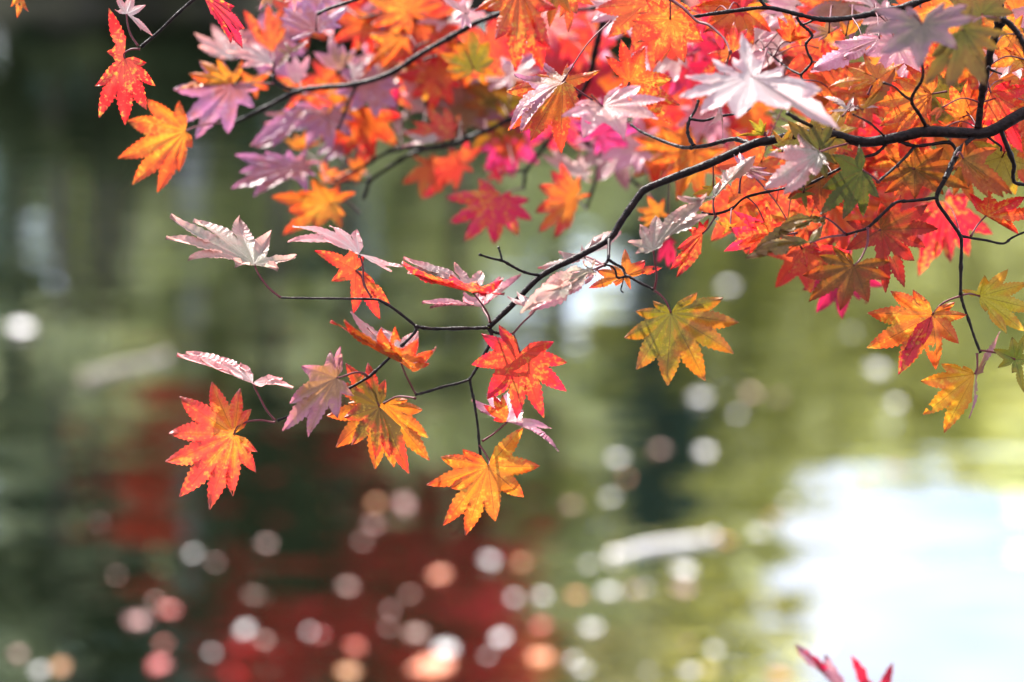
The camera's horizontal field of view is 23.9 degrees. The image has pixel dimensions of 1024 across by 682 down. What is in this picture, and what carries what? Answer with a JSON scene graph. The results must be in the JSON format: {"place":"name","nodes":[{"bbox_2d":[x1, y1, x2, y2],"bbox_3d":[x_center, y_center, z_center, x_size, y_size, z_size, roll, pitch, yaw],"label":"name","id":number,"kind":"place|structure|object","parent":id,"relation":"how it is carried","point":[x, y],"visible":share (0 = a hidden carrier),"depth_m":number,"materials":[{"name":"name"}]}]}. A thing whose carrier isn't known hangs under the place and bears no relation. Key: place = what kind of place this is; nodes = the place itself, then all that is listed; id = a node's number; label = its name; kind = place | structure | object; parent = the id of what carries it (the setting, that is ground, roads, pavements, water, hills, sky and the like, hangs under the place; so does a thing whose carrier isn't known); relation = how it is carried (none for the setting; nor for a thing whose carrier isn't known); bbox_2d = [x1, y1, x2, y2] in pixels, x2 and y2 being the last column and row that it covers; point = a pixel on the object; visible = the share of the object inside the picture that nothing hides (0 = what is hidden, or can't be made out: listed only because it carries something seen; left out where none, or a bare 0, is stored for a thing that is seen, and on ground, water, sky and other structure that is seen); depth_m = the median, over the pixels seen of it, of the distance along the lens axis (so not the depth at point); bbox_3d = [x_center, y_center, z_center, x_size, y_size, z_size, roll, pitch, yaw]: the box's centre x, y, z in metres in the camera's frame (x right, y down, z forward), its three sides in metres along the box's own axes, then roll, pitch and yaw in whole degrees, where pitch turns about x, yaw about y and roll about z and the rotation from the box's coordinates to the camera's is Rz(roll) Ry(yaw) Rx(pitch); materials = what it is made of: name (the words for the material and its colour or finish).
{"place":"outdoors","nodes":[
{"label":"outdoors","id":0,"kind":"place"},
{"bbox_2d":[11,0,301,124],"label":"maple bough","id":1,"kind":"object","parent":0,"point":[122,77],"visible":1,"depth_m":2.10,"materials":[{"name":"red plant"}]},
{"bbox_2d":[0,0,902,10],"bbox_3d":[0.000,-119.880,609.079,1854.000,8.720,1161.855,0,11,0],"label":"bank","id":2,"kind":"structure","parent":0,"point":[202,4],"depth_m":41.30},
{"bbox_2d":[0,4,1023,681],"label":"water","id":3,"kind":"structure","parent":0,"point":[870,560],"depth_m":9.81,"materials":[{"name":"green liquid"}]},
{"bbox_2d":[13,650,23,657],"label":"floating leaf","id":4,"kind":"object","parent":3,"relation":"on","point":[18,653],"visible":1,"depth_m":7.22,"materials":[{"name":"grey plant"}]},
{"bbox_2d":[8,322,35,332],"bbox_3d":[-2.496,-0.070,12.290,0.140,0.024,0.127,23,29,37],"label":"floating leaf","id":5,"kind":"object","parent":3,"relation":"on","point":[16,326],"visible":1,"depth_m":12.29,"materials":[{"name":"white plant"}]},
{"bbox_2d":[31,666,46,673],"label":"floating leaf","id":6,"kind":"object","parent":3,"relation":"on","point":[39,670],"visible":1,"depth_m":7.06,"materials":[{"name":"grey plant"}]},
{"bbox_2d":[52,661,67,671],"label":"floating leaf","id":7,"kind":"object","parent":3,"relation":"on","point":[60,665],"visible":1,"depth_m":7.09,"materials":[{"name":"orange plant"}]},
{"bbox_2d":[81,353,169,379],"bbox_3d":[-1.818,0.126,11.372,0.066,0.052,0.571,7,13,32],"label":"floating cane","id":8,"kind":"object","parent":3,"relation":"on","point":[120,367],"visible":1,"depth_m":11.37,"materials":[{"name":"brown"}]},
{"bbox_2d":[124,613,149,624],"bbox_3d":[-1.166,0.869,7.525,0.076,0.014,0.066,-7,27,-25],"label":"floating leaf","id":9,"kind":"object","parent":3,"relation":"on","point":[138,619],"visible":1,"depth_m":7.53,"materials":[{"name":"pink plant"}]},
{"bbox_2d":[148,659,170,670],"bbox_3d":[-1.034,0.950,7.096,0.066,0.009,0.071,0,22,3],"label":"floating leaf","id":10,"kind":"object","parent":3,"relation":"on","point":[158,663],"visible":1,"depth_m":7.10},
{"bbox_2d":[157,640,168,645],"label":"floating leaf","id":11,"kind":"object","parent":3,"relation":"on","point":[165,642],"visible":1,"depth_m":7.30,"materials":[{"name":"brown plant"}]},
{"bbox_2d":[159,605,178,612],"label":"floating leaf","id":12,"kind":"object","parent":3,"relation":"on","point":[168,608],"visible":1,"depth_m":7.63,"materials":[{"name":"pink plant"}]},
{"bbox_2d":[238,624,252,633],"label":"floating leaf","id":13,"kind":"object","parent":3,"relation":"on","point":[245,627],"visible":1,"depth_m":7.43,"materials":[{"name":"white plant"}]},
{"bbox_2d":[246,593,260,597],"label":"floating leaf","id":14,"kind":"object","parent":3,"relation":"on","point":[252,594],"visible":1,"depth_m":7.80,"materials":[{"name":"brown plant"}]},
{"bbox_2d":[258,637,270,642],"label":"floating leaf","id":15,"kind":"object","parent":3,"relation":"on","point":[264,639],"visible":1,"depth_m":7.33,"materials":[{"name":"brown plant"}]},
{"bbox_2d":[260,540,272,545],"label":"floating leaf","id":16,"kind":"object","parent":3,"relation":"on","point":[267,542],"visible":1,"depth_m":8.39,"materials":[{"name":"plant"}]},
{"bbox_2d":[315,632,326,636],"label":"floating leaf","id":17,"kind":"object","parent":3,"relation":"on","point":[321,634],"visible":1,"depth_m":7.39,"materials":[{"name":"pink plant"}]},
{"bbox_2d":[340,582,354,588],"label":"floating leaf","id":18,"kind":"object","parent":3,"relation":"on","point":[347,585],"visible":1,"depth_m":7.88,"materials":[{"name":"plant"}]},
{"bbox_2d":[337,666,359,676],"bbox_3d":[-0.477,0.963,7.038,0.065,0.012,0.059,9,22,23],"label":"floating leaf","id":19,"kind":"object","parent":3,"relation":"on","point":[347,671],"visible":1,"depth_m":7.04,"materials":[{"name":"orange plant"}]},
{"bbox_2d":[347,643,362,650],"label":"floating leaf","id":20,"kind":"object","parent":3,"relation":"on","point":[353,646],"visible":1,"depth_m":7.27,"materials":[{"name":"red plant"}]},
{"bbox_2d":[366,521,380,526],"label":"floating leaf","id":21,"kind":"object","parent":3,"relation":"on","point":[373,524],"visible":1,"depth_m":8.63,"materials":[{"name":"plant"}]},
{"bbox_2d":[370,500,380,505],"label":"floating leaf","id":22,"kind":"object","parent":3,"relation":"on","point":[377,502],"visible":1,"depth_m":8.92,"materials":[{"name":"brown plant"}]},
{"bbox_2d":[396,497,410,509],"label":"floating leaf","id":23,"kind":"object","parent":3,"relation":"on","point":[404,501],"visible":1,"depth_m":8.90,"materials":[{"name":"pink plant"}]},
{"bbox_2d":[405,628,425,637],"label":"floating leaf","id":24,"kind":"object","parent":3,"relation":"on","point":[414,632],"visible":1,"depth_m":7.39,"materials":[{"name":"pink plant"}]},
{"bbox_2d":[406,655,454,676],"bbox_3d":[-0.232,0.950,7.063,0.119,0.023,0.132,18,26,42],"label":"floating leaf","id":25,"kind":"object","parent":3,"relation":"on","point":[435,664],"visible":1,"depth_m":7.06,"materials":[{"name":"beige plant"}]},
{"bbox_2d":[429,569,448,579],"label":"floating leaf","id":26,"kind":"object","parent":3,"relation":"on","point":[440,573],"visible":1,"depth_m":8.01,"materials":[{"name":"orange plant"}]},
{"bbox_2d":[433,642,457,653],"bbox_3d":[-0.199,0.920,7.231,0.072,0.008,0.065,0,27,11],"label":"floating leaf","id":27,"kind":"object","parent":3,"relation":"on","point":[446,648],"visible":1,"depth_m":7.23,"materials":[{"name":"white plant"}]},
{"bbox_2d":[481,555,496,564],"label":"floating leaf","id":28,"kind":"object","parent":3,"relation":"on","point":[488,559],"visible":1,"depth_m":8.17,"materials":[{"name":"pink plant"}]},
{"bbox_2d":[492,633,508,642],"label":"floating leaf","id":29,"kind":"object","parent":3,"relation":"on","point":[500,636],"visible":1,"depth_m":7.36,"materials":[{"name":"pink plant"}]},
{"bbox_2d":[509,595,518,600],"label":"floating leaf","id":30,"kind":"object","parent":3,"relation":"on","point":[514,597],"visible":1,"depth_m":7.78,"materials":[{"name":"pink plant"}]},
{"bbox_2d":[516,559,527,565],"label":"floating leaf","id":31,"kind":"object","parent":3,"relation":"on","point":[520,562],"visible":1,"depth_m":8.16,"materials":[{"name":"orange plant"}]},
{"bbox_2d":[526,650,555,663],"bbox_3d":[0.081,0.936,7.169,0.090,0.012,0.084,-13,20,-40],"label":"floating leaf","id":32,"kind":"object","parent":3,"relation":"on","point":[543,656],"visible":1,"depth_m":7.17,"materials":[{"name":"orange plant"}]},
{"bbox_2d":[534,621,547,628],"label":"floating leaf","id":33,"kind":"object","parent":3,"relation":"on","point":[539,625],"visible":1,"depth_m":7.47,"materials":[{"name":"orange plant"}]},
{"bbox_2d":[536,593,548,599],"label":"floating leaf","id":34,"kind":"object","parent":3,"relation":"on","point":[541,595],"visible":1,"depth_m":7.78,"materials":[{"name":"beige plant"}]},
{"bbox_2d":[565,502,575,507],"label":"floating leaf","id":35,"kind":"object","parent":3,"relation":"on","point":[573,504],"visible":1,"depth_m":8.90,"materials":[{"name":"plant"}]},
{"bbox_2d":[568,656,577,662],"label":"floating leaf","id":36,"kind":"object","parent":3,"relation":"on","point":[572,658],"visible":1,"depth_m":7.16,"materials":[{"name":"beige plant"}]},
{"bbox_2d":[570,592,582,597],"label":"floating leaf","id":37,"kind":"object","parent":3,"relation":"on","point":[574,594],"visible":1,"depth_m":7.80,"materials":[{"name":"plant"}]},
{"bbox_2d":[575,666,588,671],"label":"floating leaf","id":38,"kind":"object","parent":3,"relation":"on","point":[584,668],"visible":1,"depth_m":7.07,"materials":[{"name":"beige plant"}]},
{"bbox_2d":[582,623,601,631],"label":"floating leaf","id":39,"kind":"object","parent":3,"relation":"on","point":[589,627],"visible":1,"depth_m":7.46,"materials":[{"name":"white plant"}]},
{"bbox_2d":[600,587,618,594],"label":"floating leaf","id":40,"kind":"object","parent":3,"relation":"on","point":[608,591],"visible":1,"depth_m":7.83,"materials":[{"name":"white plant"}]},
{"bbox_2d":[605,494,616,499],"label":"floating leaf","id":41,"kind":"object","parent":3,"relation":"on","point":[610,497],"visible":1,"depth_m":9.01,"materials":[{"name":"beige plant"}]},
{"bbox_2d":[609,455,624,460],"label":"floating leaf","id":42,"kind":"object","parent":3,"relation":"on","point":[616,457],"visible":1,"depth_m":9.61,"materials":[{"name":"grey plant"}]},
{"bbox_2d":[627,587,642,592],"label":"floating leaf","id":43,"kind":"object","parent":3,"relation":"on","point":[635,589],"visible":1,"depth_m":7.86,"materials":[{"name":"beige plant"}]},
{"bbox_2d":[653,446,667,451],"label":"floating leaf","id":44,"kind":"object","parent":3,"relation":"on","point":[661,448],"visible":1,"depth_m":9.76,"materials":[{"name":"plant"}]},
{"bbox_2d":[608,532,717,558],"bbox_3d":[0.519,0.711,8.372,0.447,0.045,0.068,-7,13,-34],"label":"floating cane","id":45,"kind":"object","parent":3,"relation":"on","point":[653,545],"visible":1,"depth_m":8.38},
{"bbox_2d":[671,583,693,592],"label":"floating leaf","id":46,"kind":"object","parent":3,"relation":"on","point":[683,588],"visible":1,"depth_m":7.85,"materials":[{"name":"beige plant"}]},
{"bbox_2d":[672,564,696,575],"bbox_3d":[0.575,0.762,8.057,0.076,0.017,0.087,-13,27,-34],"label":"floating leaf","id":47,"kind":"object","parent":3,"relation":"on","point":[684,569],"visible":1,"depth_m":8.06,"materials":[{"name":"white plant"}]},
{"bbox_2d":[680,666,697,674],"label":"floating leaf","id":48,"kind":"object","parent":3,"relation":"on","point":[689,671],"visible":1,"depth_m":7.06,"materials":[{"name":"beige plant"}]},
{"bbox_2d":[690,392,708,400],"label":"floating leaf","id":49,"kind":"object","parent":3,"relation":"on","point":[698,396],"visible":1,"depth_m":10.67,"materials":[{"name":"grey plant"}]},
{"bbox_2d":[697,446,712,454],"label":"floating leaf","id":50,"kind":"object","parent":3,"relation":"on","point":[702,450],"visible":1,"depth_m":9.70,"materials":[{"name":"white plant"}]},
{"bbox_2d":[699,665,714,673],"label":"floating leaf","id":51,"kind":"object","parent":3,"relation":"on","point":[707,669],"visible":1,"depth_m":7.07,"materials":[{"name":"yellow plant"}]},
{"bbox_2d":[707,646,720,652],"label":"floating leaf","id":52,"kind":"object","parent":3,"relation":"on","point":[714,649],"visible":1,"depth_m":7.25,"materials":[{"name":"beige plant"}]},
{"bbox_2d":[720,283,735,288],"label":"floating leaf","id":53,"kind":"object","parent":3,"relation":"on","point":[728,285],"visible":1,"depth_m":13.57,"materials":[{"name":"grey plant"}]},
{"bbox_2d":[743,389,756,395],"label":"floating leaf","id":54,"kind":"object","parent":3,"relation":"on","point":[750,392],"visible":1,"depth_m":10.79,"materials":[{"name":"beige plant"}]},
{"bbox_2d":[751,529,765,534],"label":"floating leaf","id":55,"kind":"object","parent":3,"relation":"on","point":[759,531],"visible":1,"depth_m":8.52,"materials":[{"name":"beige plant"}]},
{"bbox_2d":[769,671,786,680],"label":"floating leaf","id":56,"kind":"object","parent":3,"relation":"on","point":[777,675],"visible":1,"depth_m":7.01,"materials":[{"name":"yellow plant"}]},
{"bbox_2d":[867,364,887,373],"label":"floating leaf","id":57,"kind":"object","parent":3,"relation":"on","point":[876,367],"visible":1,"depth_m":11.32,"materials":[{"name":"beige plant"}]},
{"bbox_2d":[889,400,901,406],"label":"floating leaf","id":58,"kind":"object","parent":3,"relation":"on","point":[895,402],"visible":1,"depth_m":10.59,"materials":[{"name":"beige plant"}]},
{"bbox_2d":[165,63,1023,535],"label":"maple bough","id":59,"kind":"object","parent":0,"point":[813,163],"visible":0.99,"depth_m":2.10,"materials":[{"name":"orange plant"}]},
{"bbox_2d":[562,0,1023,146],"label":"maple bough","id":60,"kind":"object","parent":59,"relation":"on","point":[758,60],"visible":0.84,"depth_m":2.16,"materials":[{"name":"orange plant"}]},
{"bbox_2d":[231,0,746,266],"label":"maple bough","id":61,"kind":"object","parent":60,"relation":"attached to","point":[486,103],"visible":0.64,"depth_m":2.54,"materials":[{"name":"red plant"}]},
{"bbox_2d":[118,0,611,192],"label":"maple bough","id":62,"kind":"object","parent":61,"relation":"on","point":[394,39],"visible":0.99,"depth_m":2.46,"materials":[{"name":"orange plant"}]},
{"bbox_2d":[761,0,1023,257],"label":"maple bough","id":63,"kind":"object","parent":59,"relation":"on","point":[970,49],"visible":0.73,"depth_m":2.12,"materials":[{"name":"orange plant"}]},
{"bbox_2d":[795,644,892,681],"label":"maple bough","id":64,"kind":"object","parent":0,"point":[827,669],"visible":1,"depth_m":2.52,"materials":[{"name":"red plant"}]}
]}

